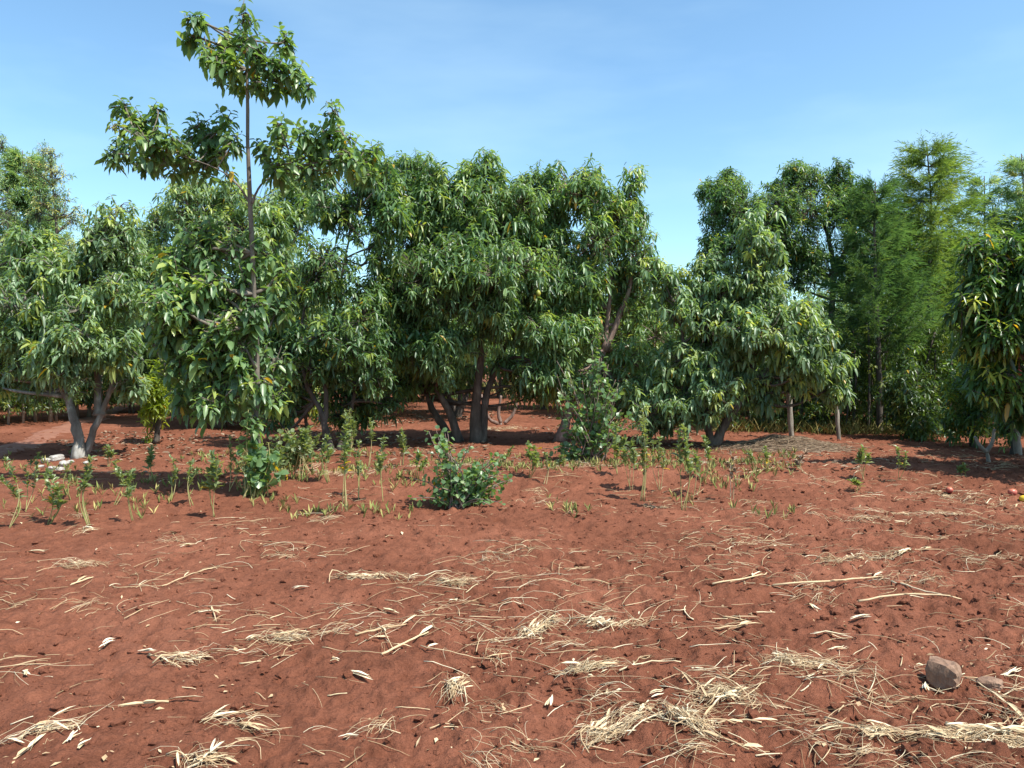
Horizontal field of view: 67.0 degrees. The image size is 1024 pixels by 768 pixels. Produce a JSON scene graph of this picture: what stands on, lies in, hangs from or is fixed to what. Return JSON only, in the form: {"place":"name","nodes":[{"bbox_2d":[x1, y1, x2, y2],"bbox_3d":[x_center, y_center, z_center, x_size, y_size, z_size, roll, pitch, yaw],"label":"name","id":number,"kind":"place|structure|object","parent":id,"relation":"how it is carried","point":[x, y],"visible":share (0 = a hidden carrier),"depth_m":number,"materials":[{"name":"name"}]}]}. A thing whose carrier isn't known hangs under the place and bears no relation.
{"place":"outdoors","nodes":[
{"label":"outdoors","id":0,"kind":"place"},
{"bbox_2d":[0,401,136,458],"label":"path","id":1,"kind":"structure","parent":0,"point":[31,443],"depth_m":16.25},
{"bbox_2d":[0,367,1023,767],"bbox_3d":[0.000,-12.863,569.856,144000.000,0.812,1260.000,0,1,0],"label":"ground","id":2,"kind":"structure","parent":0,"point":[410,673],"depth_m":5.09,"materials":[{"name":"red soil"}]},
{"bbox_2d":[0,131,26,279],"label":"gum tree","id":3,"kind":"object","parent":2,"relation":"on","point":[8,201],"visible":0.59,"depth_m":24.03,"materials":[{"name":"green plant"}]},
{"bbox_2d":[0,456,27,527],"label":"weed plant","id":4,"kind":"object","parent":2,"relation":"on","point":[17,491],"visible":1,"depth_m":7.36,"materials":[{"name":"green plant"}]},
{"bbox_2d":[21,464,38,511],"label":"weed plant","id":5,"kind":"object","parent":2,"relation":"on","point":[33,475],"visible":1,"depth_m":8.32,"materials":[{"name":"green plant"}]},
{"bbox_2d":[0,145,87,308],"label":"gum tree","id":6,"kind":"object","parent":2,"relation":"on","point":[13,163],"visible":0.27,"depth_m":25.49,"materials":[{"name":"green plant"}]},
{"bbox_2d":[0,705,99,750],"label":"straw streak","id":7,"kind":"object","parent":2,"relation":"on","point":[41,724],"visible":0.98,"depth_m":3.27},
{"bbox_2d":[36,468,67,524],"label":"weed plant","id":8,"kind":"object","parent":2,"relation":"on","point":[59,502],"visible":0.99,"depth_m":7.55,"materials":[{"name":"green plant"}]},
{"bbox_2d":[20,139,86,407],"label":"gum tree","id":9,"kind":"object","parent":2,"relation":"on","point":[56,215],"visible":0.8,"depth_m":23.78,"materials":[{"name":"green plant"}]},
{"bbox_2d":[39,557,110,567],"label":"straw clump","id":10,"kind":"object","parent":2,"relation":"on","point":[79,561],"visible":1,"depth_m":5.99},
{"bbox_2d":[0,193,161,458],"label":"avocado tree","id":11,"kind":"object","parent":2,"relation":"on","point":[43,353],"visible":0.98,"depth_m":12.55,"materials":[{"name":"green plant"}]},
{"bbox_2d":[76,454,96,525],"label":"weed plant","id":12,"kind":"object","parent":2,"relation":"on","point":[86,474],"visible":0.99,"depth_m":7.35,"materials":[{"name":"green plant"}]},
{"bbox_2d":[0,287,179,424],"bbox_3d":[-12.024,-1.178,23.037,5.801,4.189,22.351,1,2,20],"label":"tree","id":13,"kind":"object","parent":2,"relation":"on","point":[8,404],"visible":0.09,"depth_m":20.18,"materials":[{"name":"green plant"}]},
{"bbox_2d":[110,459,125,504],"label":"weed plant","id":14,"kind":"object","parent":2,"relation":"on","point":[118,472],"visible":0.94,"depth_m":8.52,"materials":[{"name":"green plant"}]},
{"bbox_2d":[120,468,135,520],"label":"weed plant","id":15,"kind":"object","parent":2,"relation":"on","point":[129,489],"visible":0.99,"depth_m":7.60,"materials":[{"name":"green plant"}]},
{"bbox_2d":[142,444,156,479],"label":"weed plant","id":16,"kind":"object","parent":2,"relation":"on","point":[150,458],"visible":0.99,"depth_m":9.81,"materials":[{"name":"green plant"}]},
{"bbox_2d":[137,358,178,443],"bbox_3d":[-7.013,0.421,15.171,0.763,1.874,0.823,1,2,25],"label":"yellow bush","id":17,"kind":"object","parent":2,"relation":"on","point":[155,408],"visible":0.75,"depth_m":15.10,"materials":[{"name":"green plant"}]},
{"bbox_2d":[118,696,201,706],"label":"dry stalk","id":18,"kind":"object","parent":2,"relation":"on","point":[151,701],"visible":1,"depth_m":3.56,"materials":[{"name":"plant"}]},
{"bbox_2d":[168,454,178,494],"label":"weed plant","id":19,"kind":"object","parent":2,"relation":"on","point":[175,477],"visible":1,"depth_m":9.05,"materials":[{"name":"green plant"}]},
{"bbox_2d":[184,459,202,506],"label":"weed plant","id":20,"kind":"object","parent":2,"relation":"on","point":[189,477],"visible":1,"depth_m":8.59,"materials":[{"name":"green plant"}]},
{"bbox_2d":[148,738,240,767],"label":"straw clump","id":21,"kind":"object","parent":2,"relation":"on","point":[209,754],"visible":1,"depth_m":3.06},
{"bbox_2d":[147,643,267,665],"bbox_3d":[-1.631,1.437,4.139,0.616,0.089,0.254,0,2,-19],"label":"straw streak","id":22,"kind":"object","parent":2,"relation":"on","point":[191,656],"visible":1,"depth_m":4.11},
{"bbox_2d":[199,449,223,516],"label":"weed plant","id":23,"kind":"object","parent":2,"relation":"on","point":[209,483],"visible":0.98,"depth_m":7.93,"materials":[{"name":"green plant"}]},
{"bbox_2d":[117,152,333,428],"bbox_3d":[-7.181,-2.269,18.600,5.832,6.859,3.071,0,1,0],"label":"avocado tree","id":24,"kind":"object","parent":2,"relation":"on","point":[273,220],"visible":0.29,"depth_m":18.22,"materials":[{"name":"green plant"}]},
{"bbox_2d":[223,435,243,490],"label":"weed plant","id":25,"kind":"object","parent":2,"relation":"on","point":[231,455],"visible":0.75,"depth_m":9.27,"materials":[{"name":"green plant"}]},
{"bbox_2d":[94,0,384,448],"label":"avocado tree","id":26,"kind":"object","parent":2,"relation":"on","point":[220,367],"visible":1,"depth_m":9.07,"materials":[{"name":"green plant"}]},
{"bbox_2d":[235,452,255,498],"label":"weed plant","id":27,"kind":"object","parent":2,"relation":"on","point":[244,469],"visible":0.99,"depth_m":8.89,"materials":[{"name":"green plant"}]},
{"bbox_2d":[235,410,289,498],"bbox_3d":[-2.918,0.820,8.964,0.572,1.048,0.382,1,2,24],"label":"sucker shrub","id":28,"kind":"object","parent":2,"relation":"on","point":[261,459],"visible":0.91,"depth_m":8.96,"materials":[{"name":"green plant"}]},
{"bbox_2d":[266,428,329,469],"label":"weedy shrub","id":29,"kind":"object","parent":2,"relation":"on","point":[292,458],"visible":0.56,"depth_m":11.38,"materials":[{"name":"green plant"}]},
{"bbox_2d":[294,427,311,481],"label":"weed plant","id":30,"kind":"object","parent":2,"relation":"on","point":[302,439],"visible":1,"depth_m":9.78,"materials":[{"name":"green plant"}]},
{"bbox_2d":[301,425,321,472],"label":"weed plant","id":31,"kind":"object","parent":2,"relation":"on","point":[315,443],"visible":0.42,"depth_m":10.53,"materials":[{"name":"green plant"}]},
{"bbox_2d":[247,619,401,644],"bbox_3d":[-1.060,1.403,4.406,0.866,0.121,0.228,0,1,-9],"label":"straw streak","id":32,"kind":"object","parent":2,"relation":"on","point":[278,636],"visible":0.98,"depth_m":4.37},
{"bbox_2d":[314,433,335,482],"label":"weed plant","id":33,"kind":"object","parent":2,"relation":"on","point":[331,451],"visible":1,"depth_m":9.67,"materials":[{"name":"green plant"}]},
{"bbox_2d":[259,161,428,450],"bbox_3d":[-3.206,-1.444,14.405,3.556,5.419,2.976,0,1,0],"label":"avocado tree","id":34,"kind":"object","parent":2,"relation":"on","point":[375,306],"visible":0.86,"depth_m":13.95,"materials":[{"name":"green plant"}]},
{"bbox_2d":[335,413,354,511],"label":"weed plant","id":35,"kind":"object","parent":2,"relation":"on","point":[345,439],"visible":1,"depth_m":8.00,"materials":[{"name":"green plant"}]},
{"bbox_2d":[344,409,356,454],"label":"weed plant","id":36,"kind":"object","parent":2,"relation":"on","point":[352,423],"visible":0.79,"depth_m":13.06,"materials":[{"name":"green plant"}]},
{"bbox_2d":[303,296,398,392],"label":"avocado tree","id":37,"kind":"object","parent":2,"relation":"on","point":[344,305],"visible":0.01,"depth_m":21.71,"materials":[{"name":"green plant"}]},
{"bbox_2d":[352,440,364,499],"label":"weed plant","id":38,"kind":"object","parent":2,"relation":"on","point":[359,467],"visible":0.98,"depth_m":9.05,"materials":[{"name":"green plant"}]},
{"bbox_2d":[373,435,387,501],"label":"weed plant","id":39,"kind":"object","parent":2,"relation":"on","point":[380,459],"visible":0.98,"depth_m":8.80,"materials":[{"name":"green plant"}]},
{"bbox_2d":[328,569,451,583],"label":"straw streak","id":40,"kind":"object","parent":2,"relation":"on","point":[353,575],"visible":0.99,"depth_m":5.60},
{"bbox_2d":[2,446,802,520],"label":"sprouts","id":41,"kind":"object","parent":2,"relation":"on","point":[504,463],"visible":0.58,"depth_m":9.98,"materials":[{"name":"green plant"}]},
{"bbox_2d":[396,427,409,464],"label":"weed plant","id":42,"kind":"object","parent":2,"relation":"on","point":[401,436],"visible":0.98,"depth_m":11.86,"materials":[{"name":"green plant"}]},
{"bbox_2d":[381,625,431,654],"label":"dry stalk","id":43,"kind":"object","parent":2,"relation":"on","point":[405,642],"visible":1,"depth_m":4.28,"materials":[{"name":"plant"}]},
{"bbox_2d":[409,449,428,478],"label":"weed plant","id":44,"kind":"object","parent":2,"relation":"on","point":[418,459],"visible":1,"depth_m":9.74,"materials":[{"name":"green plant"}]},
{"bbox_2d":[410,572,484,588],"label":"straw clump","id":45,"kind":"object","parent":2,"relation":"on","point":[447,581],"visible":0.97,"depth_m":5.42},
{"bbox_2d":[373,312,528,417],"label":"avocado tree","id":46,"kind":"object","parent":2,"relation":"on","point":[458,411],"visible":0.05,"depth_m":21.39,"materials":[{"name":"green plant"}]},
{"bbox_2d":[429,671,480,705],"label":"straw clump","id":47,"kind":"object","parent":2,"relation":"on","point":[453,680],"visible":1,"depth_m":3.70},
{"bbox_2d":[408,425,512,508],"bbox_3d":[-0.566,0.934,8.525,1.154,0.978,0.727,0,1,0],"label":"round leaved shrub","id":48,"kind":"object","parent":2,"relation":"on","point":[465,488],"visible":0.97,"depth_m":8.44,"materials":[{"name":"green plant"}]},
{"bbox_2d":[363,141,589,442],"bbox_3d":[-0.887,-1.764,15.256,4.752,6.182,3.812,0,1,0],"label":"avocado tree","id":49,"kind":"object","parent":2,"relation":"on","point":[484,258],"visible":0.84,"depth_m":14.67,"materials":[{"name":"green plant"}]},
{"bbox_2d":[36,408,921,474],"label":"leaf litter","id":50,"kind":"object","parent":2,"relation":"on","point":[394,452],"visible":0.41,"depth_m":14.84,"materials":[{"name":"plant"}]},
{"bbox_2d":[481,395,517,424],"bbox_3d":[-0.324,0.658,19.480,0.955,0.816,0.158,0,1,-10],"label":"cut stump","id":51,"kind":"object","parent":2,"relation":"on","point":[507,420],"visible":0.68,"depth_m":19.48,"materials":[{"name":"wood"}]},
{"bbox_2d":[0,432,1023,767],"bbox_3d":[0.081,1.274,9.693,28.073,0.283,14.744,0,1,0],"label":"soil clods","id":52,"kind":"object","parent":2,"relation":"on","point":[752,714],"visible":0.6,"depth_m":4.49,"materials":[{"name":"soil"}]},
{"bbox_2d":[0,441,1023,767],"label":"straw litter","id":53,"kind":"object","parent":2,"relation":"on","point":[758,675],"visible":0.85,"depth_m":4.44,"materials":[{"name":"plant"}]},
{"bbox_2d":[501,618,551,644],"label":"straw clump","id":54,"kind":"object","parent":2,"relation":"on","point":[529,633],"visible":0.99,"depth_m":4.50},
{"bbox_2d":[525,440,540,477],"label":"weed plant","id":55,"kind":"object","parent":2,"relation":"on","point":[530,455],"visible":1,"depth_m":9.91,"materials":[{"name":"green plant"}]},
{"bbox_2d":[484,312,600,409],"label":"avocado tree","id":56,"kind":"object","parent":2,"relation":"on","point":[527,356],"visible":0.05,"depth_m":24.59,"materials":[{"name":"green plant"}]},
{"bbox_2d":[514,609,574,632],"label":"straw clump","id":57,"kind":"object","parent":2,"relation":"on","point":[550,618],"visible":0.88,"depth_m":4.67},
{"bbox_2d":[495,647,650,678],"bbox_3d":[0.333,1.424,3.970,0.877,0.145,0.193,0,1,-15],"label":"straw streak","id":58,"kind":"object","parent":2,"relation":"on","point":[596,664],"visible":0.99,"depth_m":3.96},
{"bbox_2d":[538,349,633,462],"bbox_3d":[1.153,0.371,12.291,1.524,1.863,0.712,0,1,0],"label":"round leaved shrub","id":59,"kind":"object","parent":2,"relation":"on","point":[592,437],"visible":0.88,"depth_m":12.21,"materials":[{"name":"green plant"}]},
{"bbox_2d":[536,152,678,441],"bbox_3d":[2.008,-1.699,15.719,3.094,5.885,2.678,0,1,0],"label":"avocado tree","id":60,"kind":"object","parent":2,"relation":"on","point":[587,197],"visible":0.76,"depth_m":15.29,"materials":[{"name":"green plant"}]},
{"bbox_2d":[561,700,664,752],"bbox_3d":[0.460,1.484,3.361,0.340,0.125,0.542,1,2,37],"label":"straw streak","id":61,"kind":"object","parent":2,"relation":"on","point":[612,730],"visible":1,"depth_m":3.33,"materials":[{"name":"plant"}]},
{"bbox_2d":[607,420,627,473],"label":"weed plant","id":62,"kind":"object","parent":2,"relation":"on","point":[615,443],"visible":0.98,"depth_m":10.09,"materials":[{"name":"green plant"}]},
{"bbox_2d":[557,611,682,632],"bbox_3d":[0.646,1.430,4.713,0.820,0.116,0.317,0,1,0],"label":"straw streak","id":63,"kind":"object","parent":2,"relation":"on","point":[604,622],"visible":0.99,"depth_m":4.68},
{"bbox_2d":[558,286,688,382],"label":"avocado tree","id":64,"kind":"object","parent":2,"relation":"on","point":[626,328],"visible":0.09,"depth_m":21.57,"materials":[{"name":"green plant"}]},
{"bbox_2d":[616,437,639,489],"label":"weed plant","id":65,"kind":"object","parent":2,"relation":"on","point":[630,454],"visible":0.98,"depth_m":9.40,"materials":[{"name":"green plant"}]},
{"bbox_2d":[636,403,652,500],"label":"weed plant","id":66,"kind":"object","parent":2,"relation":"on","point":[643,455],"visible":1,"depth_m":8.65,"materials":[{"name":"green plant"}]},
{"bbox_2d":[647,436,668,490],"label":"weed plant","id":67,"kind":"object","parent":2,"relation":"on","point":[659,452],"visible":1,"depth_m":9.34,"materials":[{"name":"green plant"}]},
{"bbox_2d":[670,423,694,510],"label":"weed plant","id":68,"kind":"object","parent":2,"relation":"on","point":[686,451],"visible":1,"depth_m":8.14,"materials":[{"name":"green plant"}]},
{"bbox_2d":[635,697,734,741],"bbox_3d":[0.769,1.403,3.368,0.255,0.148,0.439,-1,2,-38],"label":"straw clump","id":69,"kind":"object","parent":2,"relation":"on","point":[698,721],"visible":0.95,"depth_m":3.31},
{"bbox_2d":[689,449,703,495],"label":"weed plant","id":70,"kind":"object","parent":2,"relation":"on","point":[696,460],"visible":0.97,"depth_m":9.01,"materials":[{"name":"green plant"}]},
{"bbox_2d":[701,434,715,478],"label":"weed plant","id":71,"kind":"object","parent":2,"relation":"on","point":[707,450],"visible":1,"depth_m":9.83,"materials":[{"name":"green plant"}]},
{"bbox_2d":[664,668,762,706],"bbox_3d":[0.947,1.425,3.660,0.447,0.143,0.287,0,1,9],"label":"straw clump","id":72,"kind":"object","parent":2,"relation":"on","point":[730,691],"visible":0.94,"depth_m":3.63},
{"bbox_2d":[694,729,762,749],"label":"dry stalk","id":73,"kind":"object","parent":2,"relation":"on","point":[710,733],"visible":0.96,"depth_m":3.16,"materials":[{"name":"plant"}]},
{"bbox_2d":[725,450,743,499],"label":"weed plant","id":74,"kind":"object","parent":2,"relation":"on","point":[730,468],"visible":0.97,"depth_m":8.64,"materials":[{"name":"plant"}]},
{"bbox_2d":[613,200,860,446],"bbox_3d":[4.185,-1.085,14.280,4.564,4.723,2.333,0,1,0],"label":"avocado tree","id":75,"kind":"object","parent":2,"relation":"on","point":[746,321],"visible":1,"depth_m":14.11,"materials":[{"name":"green plant"}]},
{"bbox_2d":[692,156,883,415],"bbox_3d":[8.034,-2.699,21.732,5.763,7.444,2.859,0,1,0],"label":"grevillea tree","id":76,"kind":"object","parent":2,"relation":"on","point":[720,195],"visible":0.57,"depth_m":21.48,"materials":[{"name":"green plant"}]},
{"bbox_2d":[786,389,793,435],"bbox_3d":[5.734,0.422,15.939,0.192,1.638,0.112,0,1,0],"label":"wooden post","id":77,"kind":"object","parent":2,"relation":"on","point":[790,420],"visible":0.42,"depth_m":15.90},
{"bbox_2d":[746,646,849,676],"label":"straw clump","id":78,"kind":"object","parent":2,"relation":"on","point":[781,656],"visible":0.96,"depth_m":3.96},
{"bbox_2d":[708,434,904,454],"bbox_3d":[5.163,1.095,14.221,3.462,0.333,2.450,0,1,0],"label":"mulch heap","id":79,"kind":"object","parent":2,"relation":"on","point":[776,442],"visible":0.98,"depth_m":13.90,"materials":[{"name":"plant"}]},
{"bbox_2d":[772,572,882,585],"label":"dry stalk","id":80,"kind":"object","parent":2,"relation":"on","point":[833,580],"visible":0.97,"depth_m":5.41,"materials":[{"name":"plant"}]},
{"bbox_2d":[784,285,872,321],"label":"orchard bush","id":81,"kind":"object","parent":2,"relation":"on","point":[813,299],"visible":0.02,"depth_m":41.39,"materials":[{"name":"green plant"}]},
{"bbox_2d":[835,406,840,439],"bbox_3d":[6.482,0.485,15.389,0.172,1.481,0.088,0,1,0],"label":"wooden post","id":82,"kind":"object","parent":2,"relation":"on","point":[837,421],"visible":0.41,"depth_m":15.37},
{"bbox_2d":[660,299,1022,436],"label":"boundary hedge","id":83,"kind":"object","parent":2,"relation":"on","point":[810,406],"visible":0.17,"depth_m":17.37,"materials":[{"name":"green plant"}]},
{"bbox_2d":[853,444,871,479],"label":"weed plant","id":84,"kind":"object","parent":2,"relation":"on","point":[861,456],"visible":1,"depth_m":10.03,"materials":[{"name":"green plant"}]},
{"bbox_2d":[810,545,921,563],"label":"straw streak","id":85,"kind":"object","parent":2,"relation":"on","point":[875,556],"visible":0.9,"depth_m":6.14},
{"bbox_2d":[790,170,953,434],"bbox_3d":[7.850,-1.770,17.008,2.908,5.793,3.088,0,1,0],"label":"casuarina tree","id":86,"kind":"object","parent":2,"relation":"on","point":[858,245],"visible":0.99,"depth_m":16.73,"materials":[{"name":"green plant"}]},
{"bbox_2d":[816,211,967,403],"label":"leafy tree","id":87,"kind":"object","parent":2,"relation":"on","point":[844,322],"visible":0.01,"depth_m":24.57,"materials":[{"name":"green plant"}]},
{"bbox_2d":[834,208,957,382],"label":"casuarina tree","id":88,"kind":"object","parent":2,"relation":"on","point":[919,247],"visible":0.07,"depth_m":20.21,"materials":[{"name":"green plant"}]},
{"bbox_2d":[807,505,995,518],"bbox_3d":[4.033,1.327,8.020,1.877,0.111,0.419,0,1,15],"label":"straw streak","id":89,"kind":"object","parent":2,"relation":"on","point":[942,513],"visible":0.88,"depth_m":7.97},
{"bbox_2d":[893,445,910,478],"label":"weed plant","id":90,"kind":"object","parent":2,"relation":"on","point":[898,449],"visible":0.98,"depth_m":9.91,"materials":[{"name":"green plant"}]},
{"bbox_2d":[858,592,960,601],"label":"dry stalk","id":91,"kind":"object","parent":2,"relation":"on","point":[882,596],"visible":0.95,"depth_m":5.08,"materials":[{"name":"plant"}]},
{"bbox_2d":[874,340,954,441],"bbox_3d":[8.295,0.284,15.774,1.740,2.371,1.542,0,1,0],"label":"leafy shrub","id":92,"kind":"object","parent":2,"relation":"on","point":[908,401],"visible":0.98,"depth_m":15.62,"materials":[{"name":"green plant"}]},
{"bbox_2d":[829,129,1012,422],"bbox_3d":[9.938,-2.405,18.453,4.976,7.126,5.302,1,2,31],"label":"casuarina tree","id":93,"kind":"object","parent":2,"relation":"on","point":[936,235],"visible":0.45,"depth_m":18.02,"materials":[{"name":"green plant"}]},
{"bbox_2d":[836,719,1009,745],"bbox_3d":[1.660,1.444,3.205,0.662,0.092,0.269,0,1,0],"label":"straw streak","id":94,"kind":"object","parent":2,"relation":"on","point":[885,729],"visible":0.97,"depth_m":3.19,"materials":[{"name":"plant"}]},
{"bbox_2d":[925,656,961,688],"bbox_3d":[2.106,1.414,3.777,0.147,0.130,0.115,1,2,40],"label":"broken stone","id":95,"kind":"object","parent":2,"relation":"on","point":[941,673],"visible":1,"depth_m":3.74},
{"bbox_2d":[931,359,995,449],"bbox_3d":[8.656,0.295,14.566,1.453,1.903,1.458,0,1,0],"label":"leafy shrub","id":96,"kind":"object","parent":2,"relation":"on","point":[962,422],"visible":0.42,"depth_m":14.42,"materials":[{"name":"green plant"}]},
{"bbox_2d":[906,720,1023,748],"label":"straw streak","id":97,"kind":"object","parent":2,"relation":"on","point":[1001,738],"visible":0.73,"depth_m":3.17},
{"bbox_2d":[911,488,1021,510],"bbox_3d":[5.269,1.304,8.775,1.279,0.141,0.957,1,2,31],"label":"straw streak","id":98,"kind":"object","parent":2,"relation":"on","point":[945,496],"visible":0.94,"depth_m":8.88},
{"bbox_2d":[925,186,1023,314],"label":"leafy tree","id":99,"kind":"object","parent":2,"relation":"on","point":[1001,217],"visible":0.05,"depth_m":21.86,"materials":[{"name":"green plant"}]},
{"bbox_2d":[947,171,1011,269],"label":"wispy tree","id":100,"kind":"object","parent":2,"relation":"on","point":[992,181],"visible":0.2,"depth_m":22.72,"materials":[{"name":"green plant"}]},
{"bbox_2d":[937,216,1023,435],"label":"mango tree","id":101,"kind":"object","parent":2,"relation":"on","point":[987,316],"visible":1,"depth_m":10.55,"materials":[{"name":"green plant"}]},
{"bbox_2d":[945,721,1023,731],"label":"dry stalk","id":102,"kind":"object","parent":2,"relation":"on","point":[983,727],"visible":0.66,"depth_m":3.25,"materials":[{"name":"plant"}]},
{"bbox_2d":[974,429,995,461],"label":"bare sapling","id":103,"kind":"object","parent":2,"relation":"on","point":[986,451],"visible":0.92,"depth_m":12.13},
{"bbox_2d":[976,676,1003,690],"bbox_3d":[2.309,1.450,3.744,0.114,0.060,0.087,0,1,12],"label":"flat stone","id":104,"kind":"object","parent":2,"relation":"on","point":[989,682],"visible":0.89,"depth_m":3.71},
{"bbox_2d":[987,400,1023,454],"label":"leafy shrub","id":105,"kind":"object","parent":2,"relation":"on","point":[1000,430],"visible":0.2,"depth_m":13.50,"materials":[{"name":"green plant"}]},
{"bbox_2d":[989,149,1023,238],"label":"wispy tree","id":106,"kind":"object","parent":2,"relation":"on","point":[1015,166],"visible":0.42,"depth_m":21.86,"materials":[{"name":"green plant"}]},
{"bbox_2d":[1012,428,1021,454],"bbox_3d":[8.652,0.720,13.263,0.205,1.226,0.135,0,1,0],"label":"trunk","id":107,"kind":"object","parent":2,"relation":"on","point":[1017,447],"visible":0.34,"depth_m":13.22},
{"bbox_2d":[0,0,1023,308],"label":"sky","id":108,"kind":"structure","parent":0,"point":[690,91],"materials":[{"name":"blue"}]},
{"bbox_2d":[712,415,1023,438],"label":"hedge grass","id":109,"kind":"structure","parent":0,"point":[775,427],"depth_m":17.06,"materials":[{"name":"plant"}]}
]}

